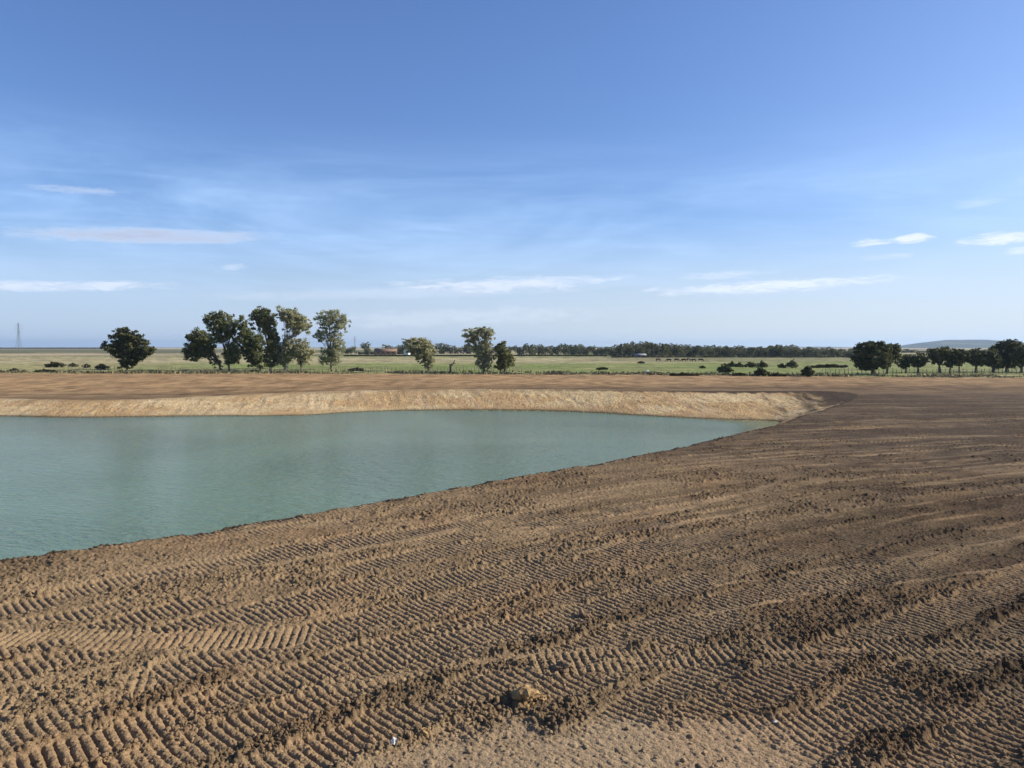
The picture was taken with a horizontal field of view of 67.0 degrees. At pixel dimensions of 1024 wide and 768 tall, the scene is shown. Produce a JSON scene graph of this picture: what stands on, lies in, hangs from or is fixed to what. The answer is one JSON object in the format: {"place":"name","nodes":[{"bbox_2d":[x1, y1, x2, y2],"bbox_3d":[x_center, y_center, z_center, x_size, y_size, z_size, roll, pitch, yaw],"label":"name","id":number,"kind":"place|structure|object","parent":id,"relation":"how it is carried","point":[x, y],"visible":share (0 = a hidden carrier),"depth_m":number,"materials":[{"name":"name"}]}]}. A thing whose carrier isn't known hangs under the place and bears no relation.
{"place":"outdoors","nodes":[
{"label":"outdoors","id":0,"kind":"place"},
{"bbox_2d":[0,411,750,559],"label":"water","id":1,"kind":"structure","parent":0,"point":[75,483],"depth_m":56.67,"materials":[{"name":"liquid"}]},
{"bbox_2d":[374,347,396,354],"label":"farm building","id":2,"kind":"structure","parent":0,"point":[386,351],"depth_m":606.53,"materials":[{"name":"brick"}]},
{"bbox_2d":[0,389,858,430],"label":"lake bank","id":3,"kind":"structure","parent":0,"point":[756,410],"depth_m":100.72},
{"bbox_2d":[0,347,987,356],"bbox_3d":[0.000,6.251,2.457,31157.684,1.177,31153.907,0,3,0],"label":"farmland","id":4,"kind":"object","parent":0,"point":[167,351],"visible":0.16,"depth_m":1033.30,"materials":[{"name":"plant"}]},
{"bbox_2d":[15,323,22,348],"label":"pylon","id":5,"kind":"object","parent":4,"relation":"on","point":[18,336],"visible":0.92,"depth_m":1496.14,"materials":[{"name":"metal"}]},
{"bbox_2d":[0,347,102,348],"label":"hedge","id":6,"kind":"object","parent":4,"relation":"on","point":[53,348],"visible":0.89,"depth_m":2595.27,"materials":[{"name":"green plant"}]},
{"bbox_2d":[346,346,357,353],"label":"tree","id":7,"kind":"object","parent":4,"relation":"on","point":[351,348],"visible":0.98,"depth_m":677.55,"materials":[{"name":"green plant"}]},
{"bbox_2d":[360,342,370,354],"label":"tree","id":8,"kind":"object","parent":4,"relation":"on","point":[367,351],"visible":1,"depth_m":597.16,"materials":[{"name":"green plant"}]},
{"bbox_2d":[358,351,403,353],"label":"hedge","id":9,"kind":"object","parent":4,"relation":"on","point":[374,352],"visible":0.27,"depth_m":638.78,"materials":[{"name":"green plant"}]},
{"bbox_2d":[434,343,446,353],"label":"tree","id":10,"kind":"object","parent":4,"relation":"on","point":[439,347],"visible":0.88,"depth_m":676.23,"materials":[{"name":"green plant"}]},
{"bbox_2d":[440,343,452,353],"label":"tree","id":11,"kind":"object","parent":4,"relation":"on","point":[448,348],"visible":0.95,"depth_m":678.19,"materials":[{"name":"green plant"}]},
{"bbox_2d":[448,346,461,353],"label":"tree","id":12,"kind":"object","parent":4,"relation":"on","point":[454,349],"visible":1,"depth_m":677.07,"materials":[{"name":"green plant"}]},
{"bbox_2d":[459,346,467,353],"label":"tree","id":13,"kind":"object","parent":4,"relation":"on","point":[465,349],"visible":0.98,"depth_m":678.53,"materials":[{"name":"green plant"}]},
{"bbox_2d":[512,345,522,354],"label":"tree","id":14,"kind":"object","parent":4,"relation":"on","point":[518,351],"visible":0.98,"depth_m":585.05,"materials":[{"name":"green plant"}]},
{"bbox_2d":[523,343,535,354],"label":"tree","id":15,"kind":"object","parent":4,"relation":"on","point":[530,351],"visible":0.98,"depth_m":584.08,"materials":[{"name":"green plant"}]},
{"bbox_2d":[536,344,547,354],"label":"tree","id":16,"kind":"object","parent":4,"relation":"on","point":[542,349],"visible":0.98,"depth_m":591.37,"materials":[{"name":"green plant"}]},
{"bbox_2d":[544,346,553,354],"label":"tree","id":17,"kind":"object","parent":4,"relation":"on","point":[550,351],"visible":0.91,"depth_m":595.53,"materials":[{"name":"green plant"}]},
{"bbox_2d":[555,345,562,354],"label":"tree","id":18,"kind":"object","parent":4,"relation":"on","point":[559,349],"visible":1,"depth_m":602.53,"materials":[{"name":"green plant"}]},
{"bbox_2d":[563,343,569,354],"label":"tree","id":19,"kind":"object","parent":4,"relation":"on","point":[567,349],"visible":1,"depth_m":594.51,"materials":[{"name":"green plant"}]},
{"bbox_2d":[570,345,581,354],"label":"tree","id":20,"kind":"object","parent":4,"relation":"on","point":[577,350],"visible":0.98,"depth_m":601.28,"materials":[{"name":"green plant"}]},
{"bbox_2d":[579,345,588,354],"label":"tree","id":21,"kind":"object","parent":4,"relation":"on","point":[584,350],"visible":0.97,"depth_m":605.09,"materials":[{"name":"green plant"}]},
{"bbox_2d":[591,347,601,354],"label":"tree","id":22,"kind":"object","parent":4,"relation":"on","point":[596,351],"visible":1,"depth_m":590.51,"materials":[{"name":"green plant"}]},
{"bbox_2d":[0,373,1023,767],"bbox_3d":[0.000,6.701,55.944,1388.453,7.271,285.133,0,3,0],"label":"ground","id":23,"kind":"structure","parent":0,"point":[906,423],"depth_m":17.85,"materials":[{"name":"soil"}]},
{"bbox_2d":[390,737,396,744],"bbox_3d":[-1.766,5.363,11.642,0.123,0.085,0.132,1,3,21],"label":"pebble","id":24,"kind":"object","parent":23,"relation":"on","point":[393,741],"visible":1,"depth_m":11.61,"materials":[{"name":"stone"}]},
{"bbox_2d":[419,727,429,736],"bbox_3d":[-1.359,5.390,11.978,0.172,0.140,0.171,0,3,0],"label":"pebble","id":25,"kind":"object","parent":23,"relation":"on","point":[424,732],"visible":1,"depth_m":11.94,"materials":[{"name":"stone"}]},
{"bbox_2d":[0,436,1023,767],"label":"loose clods","id":26,"kind":"object","parent":23,"relation":"on","point":[874,752],"visible":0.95,"depth_m":13.73,"materials":[{"name":"soil"}]},
{"bbox_2d":[510,683,540,705],"bbox_3d":[0.230,5.257,13.093,0.514,0.356,0.461,0,3,0],"label":"earth clod","id":27,"kind":"object","parent":23,"relation":"on","point":[524,694],"visible":0.96,"depth_m":12.97,"materials":[{"name":"soil"}]},
{"bbox_2d":[521,704,530,710],"bbox_3d":[0.236,5.371,12.789,0.188,0.138,0.174,0,3,0],"label":"earth clod","id":28,"kind":"object","parent":23,"relation":"on","point":[523,708],"visible":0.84,"depth_m":12.76,"materials":[{"name":"soil"}]},
{"bbox_2d":[538,695,546,701],"bbox_3d":[0.520,5.331,13.106,0.166,0.122,0.167,2,3,29],"label":"earth clod","id":29,"kind":"object","parent":23,"relation":"on","point":[543,697],"visible":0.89,"depth_m":13.06,"materials":[{"name":"soil"}]},
{"bbox_2d":[553,660,569,672],"bbox_3d":[0.944,5.250,14.391,0.305,0.232,0.317,1,3,22],"label":"stone","id":30,"kind":"object","parent":23,"relation":"on","point":[561,666],"visible":0.98,"depth_m":14.30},
{"bbox_2d":[576,609,592,617],"bbox_3d":[1.629,5.184,17.336,0.312,0.248,0.299,3,4,43],"label":"stone","id":31,"kind":"object","parent":23,"relation":"on","point":[585,614],"visible":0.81,"depth_m":17.29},
{"bbox_2d":[669,372,698,375],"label":"thicket","id":32,"kind":"object","parent":23,"relation":"on","point":[682,374],"visible":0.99,"depth_m":160.14,"materials":[{"name":"green plant"}]},
{"bbox_2d":[732,372,745,375],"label":"thicket","id":33,"kind":"object","parent":23,"relation":"on","point":[739,374],"visible":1,"depth_m":160.19,"materials":[{"name":"green plant"}]},
{"bbox_2d":[767,372,786,376],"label":"thicket","id":34,"kind":"object","parent":23,"relation":"on","point":[776,374],"visible":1,"depth_m":157.32,"materials":[{"name":"green plant"}]},
{"bbox_2d":[800,365,814,376],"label":"bush","id":35,"kind":"object","parent":23,"relation":"on","point":[807,371],"visible":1,"depth_m":156.63,"materials":[{"name":"green plant"}]},
{"bbox_2d":[0,356,1023,377],"bbox_3d":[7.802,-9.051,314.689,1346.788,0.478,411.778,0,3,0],"label":"meadow","id":36,"kind":"structure","parent":0,"point":[533,364],"depth_m":252.99,"materials":[{"name":"green plant"}]},
{"bbox_2d":[34,369,56,371],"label":"scrub","id":37,"kind":"object","parent":36,"relation":"on","point":[44,370],"visible":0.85,"depth_m":179.23,"materials":[{"name":"green plant"}]},
{"bbox_2d":[44,362,66,366],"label":"scrub","id":38,"kind":"object","parent":36,"relation":"on","point":[56,364],"visible":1,"depth_m":226.45,"materials":[{"name":"green plant"}]},
{"bbox_2d":[64,364,121,369],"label":"fence","id":39,"kind":"object","parent":36,"relation":"on","point":[92,365],"visible":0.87,"depth_m":207.03,"materials":[{"name":"brown wood"}]},
{"bbox_2d":[94,363,109,368],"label":"scrub","id":40,"kind":"object","parent":36,"relation":"on","point":[100,366],"visible":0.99,"depth_m":206.25,"materials":[{"name":"green plant"}]},
{"bbox_2d":[99,327,156,369],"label":"tree","id":41,"kind":"object","parent":36,"relation":"on","point":[132,349],"visible":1,"depth_m":201.19,"materials":[{"name":"green plant"}]},
{"bbox_2d":[181,326,223,369],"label":"tree","id":42,"kind":"object","parent":36,"relation":"on","point":[199,346],"visible":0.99,"depth_m":200.86,"materials":[{"name":"green plant"}]},
{"bbox_2d":[201,309,241,369],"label":"tree","id":43,"kind":"object","parent":36,"relation":"on","point":[221,324],"visible":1,"depth_m":192.29,"materials":[{"name":"green plant"}]},
{"bbox_2d":[158,366,340,371],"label":"fence","id":44,"kind":"object","parent":36,"relation":"on","point":[243,369],"visible":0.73,"depth_m":185.24,"materials":[{"name":"brown wood"}]},
{"bbox_2d":[235,315,268,369],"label":"tree","id":45,"kind":"object","parent":36,"relation":"on","point":[250,346],"visible":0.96,"depth_m":200.76,"materials":[{"name":"green plant"}]},
{"bbox_2d":[248,306,280,370],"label":"tree","id":46,"kind":"object","parent":36,"relation":"on","point":[263,318],"visible":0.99,"depth_m":192.34,"materials":[{"name":"green plant"}]},
{"bbox_2d":[272,305,312,369],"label":"tree","id":47,"kind":"object","parent":36,"relation":"on","point":[295,320],"visible":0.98,"depth_m":192.58,"materials":[{"name":"green plant"}]},
{"bbox_2d":[291,337,315,369],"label":"tree","id":48,"kind":"object","parent":36,"relation":"on","point":[302,354],"visible":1,"depth_m":192.92,"materials":[{"name":"green plant"}]},
{"bbox_2d":[312,309,351,368],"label":"tree","id":49,"kind":"object","parent":36,"relation":"on","point":[329,351],"visible":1,"depth_m":210.49,"materials":[{"name":"green plant"}]},
{"bbox_2d":[348,367,363,370],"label":"thicket","id":50,"kind":"object","parent":36,"relation":"on","point":[355,369],"visible":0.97,"depth_m":191.16,"materials":[{"name":"green plant"}]},
{"bbox_2d":[402,337,436,370],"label":"tree","id":51,"kind":"object","parent":36,"relation":"on","point":[421,348],"visible":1,"depth_m":192.37,"materials":[{"name":"green plant"}]},
{"bbox_2d":[351,366,521,371],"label":"fence","id":52,"kind":"object","parent":36,"relation":"on","point":[437,370],"visible":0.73,"depth_m":186.19,"materials":[{"name":"brown wood"}]},
{"bbox_2d":[344,354,606,355],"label":"hedge","id":53,"kind":"object","parent":36,"relation":"on","point":[473,355],"visible":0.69,"depth_m":499.10,"materials":[{"name":"green plant"}]},
{"bbox_2d":[461,326,496,372],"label":"tree","id":54,"kind":"object","parent":36,"relation":"on","point":[484,358],"visible":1,"depth_m":177.86,"materials":[{"name":"green plant"}]},
{"bbox_2d":[492,340,515,371],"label":"tree","id":55,"kind":"object","parent":36,"relation":"on","point":[505,358],"visible":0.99,"depth_m":178.08,"materials":[{"name":"green plant"}]},
{"bbox_2d":[0,368,1023,377],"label":"rough grass","id":56,"kind":"structure","parent":36,"relation":"on","point":[122,371],"depth_m":172.62,"materials":[{"name":"plant"}]},
{"bbox_2d":[608,348,617,355],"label":"tree","id":57,"kind":"object","parent":36,"relation":"on","point":[612,351],"visible":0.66,"depth_m":485.97,"materials":[{"name":"green plant"}]},
{"bbox_2d":[613,345,625,355],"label":"tree","id":58,"kind":"object","parent":36,"relation":"on","point":[618,352],"visible":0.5,"depth_m":467.65,"materials":[{"name":"green plant"}]},
{"bbox_2d":[619,343,622,355],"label":"tree","id":59,"kind":"object","parent":36,"relation":"on","point":[621,349],"visible":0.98,"depth_m":449.39,"materials":[{"name":"green plant"}]},
{"bbox_2d":[623,343,634,355],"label":"tree","id":60,"kind":"object","parent":36,"relation":"on","point":[631,350],"visible":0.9,"depth_m":471.04,"materials":[{"name":"green plant"}]},
{"bbox_2d":[634,343,648,355],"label":"tree","id":61,"kind":"object","parent":36,"relation":"on","point":[636,346],"visible":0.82,"depth_m":468.06,"materials":[{"name":"green plant"}]},
{"bbox_2d":[642,341,653,354],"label":"tree","id":62,"kind":"object","parent":36,"relation":"on","point":[648,346],"visible":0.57,"depth_m":481.10,"materials":[{"name":"green plant"}]},
{"bbox_2d":[650,343,667,355],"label":"tree","id":63,"kind":"object","parent":36,"relation":"on","point":[656,351],"visible":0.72,"depth_m":468.19,"materials":[{"name":"green plant"}]},
{"bbox_2d":[659,343,669,355],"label":"tree","id":64,"kind":"object","parent":36,"relation":"on","point":[666,350],"visible":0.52,"depth_m":477.55,"materials":[{"name":"green plant"}]},
{"bbox_2d":[672,347,679,355],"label":"tree","id":65,"kind":"object","parent":36,"relation":"on","point":[675,353],"visible":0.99,"depth_m":464.60,"materials":[{"name":"green plant"}]},
{"bbox_2d":[670,346,684,355],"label":"tree","id":66,"kind":"object","parent":36,"relation":"on","point":[680,348],"visible":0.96,"depth_m":464.39,"materials":[{"name":"green plant"}]},
{"bbox_2d":[681,347,695,355],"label":"tree","id":67,"kind":"object","parent":36,"relation":"on","point":[690,349],"visible":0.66,"depth_m":481.92,"materials":[{"name":"green plant"}]},
{"bbox_2d":[690,345,700,355],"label":"tree","id":68,"kind":"object","parent":36,"relation":"on","point":[694,353],"visible":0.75,"depth_m":480.35,"materials":[{"name":"green plant"}]},
{"bbox_2d":[697,346,706,355],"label":"tree","id":69,"kind":"object","parent":36,"relation":"on","point":[703,352],"visible":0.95,"depth_m":465.37,"materials":[{"name":"green plant"}]},
{"bbox_2d":[706,347,718,355],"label":"tree","id":70,"kind":"object","parent":36,"relation":"on","point":[710,351],"visible":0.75,"depth_m":471.45,"materials":[{"name":"green plant"}]},
{"bbox_2d":[716,363,733,372],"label":"bush","id":71,"kind":"object","parent":36,"relation":"on","point":[725,368],"visible":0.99,"depth_m":178.26,"materials":[{"name":"green plant"}]},
{"bbox_2d":[717,346,732,355],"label":"tree","id":72,"kind":"object","parent":36,"relation":"on","point":[724,350],"visible":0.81,"depth_m":475.74,"materials":[{"name":"green plant"}]},
{"bbox_2d":[724,347,735,355],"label":"tree","id":73,"kind":"object","parent":36,"relation":"on","point":[731,350],"visible":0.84,"depth_m":475.39,"materials":[{"name":"green plant"}]},
{"bbox_2d":[611,356,849,357],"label":"hedge","id":74,"kind":"object","parent":36,"relation":"on","point":[727,356],"visible":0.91,"depth_m":439.32,"materials":[{"name":"green plant"}]},
{"bbox_2d":[730,348,743,355],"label":"tree","id":75,"kind":"object","parent":36,"relation":"on","point":[738,351],"visible":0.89,"depth_m":464.80,"materials":[{"name":"green plant"}]},
{"bbox_2d":[734,362,743,366],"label":"bush","id":76,"kind":"object","parent":36,"relation":"on","point":[739,364],"visible":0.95,"depth_m":226.48,"materials":[{"name":"green plant"}]},
{"bbox_2d":[742,347,756,355],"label":"tree","id":77,"kind":"object","parent":36,"relation":"on","point":[750,350],"visible":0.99,"depth_m":463.82,"materials":[{"name":"green plant"}]},
{"bbox_2d":[743,362,757,367],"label":"bush","id":78,"kind":"object","parent":36,"relation":"on","point":[750,364],"visible":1,"depth_m":223.18,"materials":[{"name":"green plant"}]},
{"bbox_2d":[753,347,762,356],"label":"tree","id":79,"kind":"object","parent":36,"relation":"on","point":[758,349],"visible":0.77,"depth_m":480.37,"materials":[{"name":"green plant"}]},
{"bbox_2d":[753,366,769,375],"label":"bush","id":80,"kind":"object","parent":36,"relation":"on","point":[760,371],"visible":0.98,"depth_m":159.93,"materials":[{"name":"green plant"}]},
{"bbox_2d":[756,360,767,366],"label":"bush","id":81,"kind":"object","parent":36,"relation":"on","point":[762,364],"visible":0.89,"depth_m":226.38,"materials":[{"name":"green plant"}]},
{"bbox_2d":[757,348,770,356],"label":"tree","id":82,"kind":"object","parent":36,"relation":"on","point":[765,352],"visible":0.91,"depth_m":477.75,"materials":[{"name":"green plant"}]},
{"bbox_2d":[768,347,775,355],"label":"tree","id":83,"kind":"object","parent":36,"relation":"on","point":[772,352],"visible":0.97,"depth_m":464.32,"materials":[{"name":"green plant"}]},
{"bbox_2d":[774,346,784,356],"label":"tree","id":84,"kind":"object","parent":36,"relation":"on","point":[782,353],"visible":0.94,"depth_m":462.96,"materials":[{"name":"green plant"}]},
{"bbox_2d":[774,344,786,355],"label":"tree","id":85,"kind":"object","parent":36,"relation":"on","point":[777,350],"visible":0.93,"depth_m":463.61,"materials":[{"name":"green plant"}]},
{"bbox_2d":[785,359,798,367],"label":"bush","id":86,"kind":"object","parent":36,"relation":"on","point":[792,363],"visible":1,"depth_m":221.15,"materials":[{"name":"green plant"}]},
{"bbox_2d":[785,347,799,355],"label":"tree","id":87,"kind":"object","parent":36,"relation":"on","point":[788,353],"visible":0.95,"depth_m":461.17,"materials":[{"name":"green plant"}]},
{"bbox_2d":[791,348,801,355],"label":"tree","id":88,"kind":"object","parent":36,"relation":"on","point":[800,351],"visible":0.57,"depth_m":468.27,"materials":[{"name":"green plant"}]},
{"bbox_2d":[801,347,811,355],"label":"tree","id":89,"kind":"object","parent":36,"relation":"on","point":[806,352],"visible":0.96,"depth_m":462.47,"materials":[{"name":"green plant"}]},
{"bbox_2d":[809,348,823,355],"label":"tree","id":90,"kind":"object","parent":36,"relation":"on","point":[816,353],"visible":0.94,"depth_m":461.40,"materials":[{"name":"green plant"}]},
{"bbox_2d":[809,364,847,367],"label":"thicket","id":91,"kind":"object","parent":36,"relation":"on","point":[829,366],"visible":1,"depth_m":221.09,"materials":[{"name":"green plant"}]},
{"bbox_2d":[829,349,842,355],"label":"tree","id":92,"kind":"object","parent":36,"relation":"on","point":[839,353],"visible":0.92,"depth_m":464.51,"materials":[{"name":"green plant"}]},
{"bbox_2d":[841,351,851,355],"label":"tree","id":93,"kind":"object","parent":36,"relation":"on","point":[846,354],"visible":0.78,"depth_m":468.90,"materials":[{"name":"green plant"}]},
{"bbox_2d":[849,340,892,374],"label":"tree","id":94,"kind":"object","parent":36,"relation":"on","point":[872,356],"visible":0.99,"depth_m":164.87,"materials":[{"name":"green plant"}]},
{"bbox_2d":[885,343,903,373],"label":"tree","id":95,"kind":"object","parent":36,"relation":"on","point":[897,349],"visible":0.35,"depth_m":171.05,"materials":[{"name":"green plant"}]},
{"bbox_2d":[896,354,911,372],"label":"tree","id":96,"kind":"object","parent":36,"relation":"on","point":[905,361],"visible":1,"depth_m":178.30,"materials":[{"name":"green plant"}]},
{"bbox_2d":[822,368,1016,373],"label":"fence","id":97,"kind":"object","parent":36,"relation":"on","point":[932,372],"visible":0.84,"depth_m":172.24,"materials":[{"name":"brown wood"}]},
{"bbox_2d":[909,352,932,372],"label":"tree","id":98,"kind":"object","parent":36,"relation":"on","point":[919,360],"visible":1,"depth_m":177.75,"materials":[{"name":"green plant"}]},
{"bbox_2d":[926,345,953,372],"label":"tree","id":99,"kind":"object","parent":36,"relation":"on","point":[939,355],"visible":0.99,"depth_m":177.88,"materials":[{"name":"green plant"}]},
{"bbox_2d":[943,348,963,372],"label":"tree","id":100,"kind":"object","parent":36,"relation":"on","point":[952,358],"visible":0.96,"depth_m":177.46,"materials":[{"name":"green plant"}]},
{"bbox_2d":[952,348,972,372],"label":"tree","id":101,"kind":"object","parent":36,"relation":"on","point":[963,352],"visible":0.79,"depth_m":177.41,"materials":[{"name":"green plant"}]},
{"bbox_2d":[965,348,989,371],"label":"tree","id":102,"kind":"object","parent":36,"relation":"on","point":[976,359],"visible":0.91,"depth_m":178.05,"materials":[{"name":"green plant"}]},
{"bbox_2d":[985,348,1004,372],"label":"tree","id":103,"kind":"object","parent":36,"relation":"on","point":[996,358],"visible":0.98,"depth_m":178.07,"materials":[{"name":"green plant"}]},
{"bbox_2d":[989,338,1023,371],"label":"tree","id":104,"kind":"object","parent":36,"relation":"on","point":[1007,346],"visible":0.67,"depth_m":184.79,"materials":[{"name":"green plant"}]},
{"bbox_2d":[1009,345,1023,371],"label":"tree","id":105,"kind":"object","parent":36,"relation":"on","point":[1018,356],"visible":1,"depth_m":178.95,"materials":[{"name":"green plant"}]},
{"bbox_2d":[0,0,1023,346],"label":"sky","id":106,"kind":"structure","parent":0,"point":[596,173],"materials":[{"name":"blue"}]},
{"bbox_2d":[789,347,852,347],"bbox_3d":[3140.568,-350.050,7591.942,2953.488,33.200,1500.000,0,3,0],"label":"hills","id":107,"kind":"structure","parent":0,"point":[825,347],"depth_m":6965.03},
{"bbox_2d":[900,340,1023,347],"bbox_3d":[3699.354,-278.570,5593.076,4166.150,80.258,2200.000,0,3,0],"label":"hills","id":108,"kind":"structure","parent":0,"point":[966,344],"depth_m":4770.27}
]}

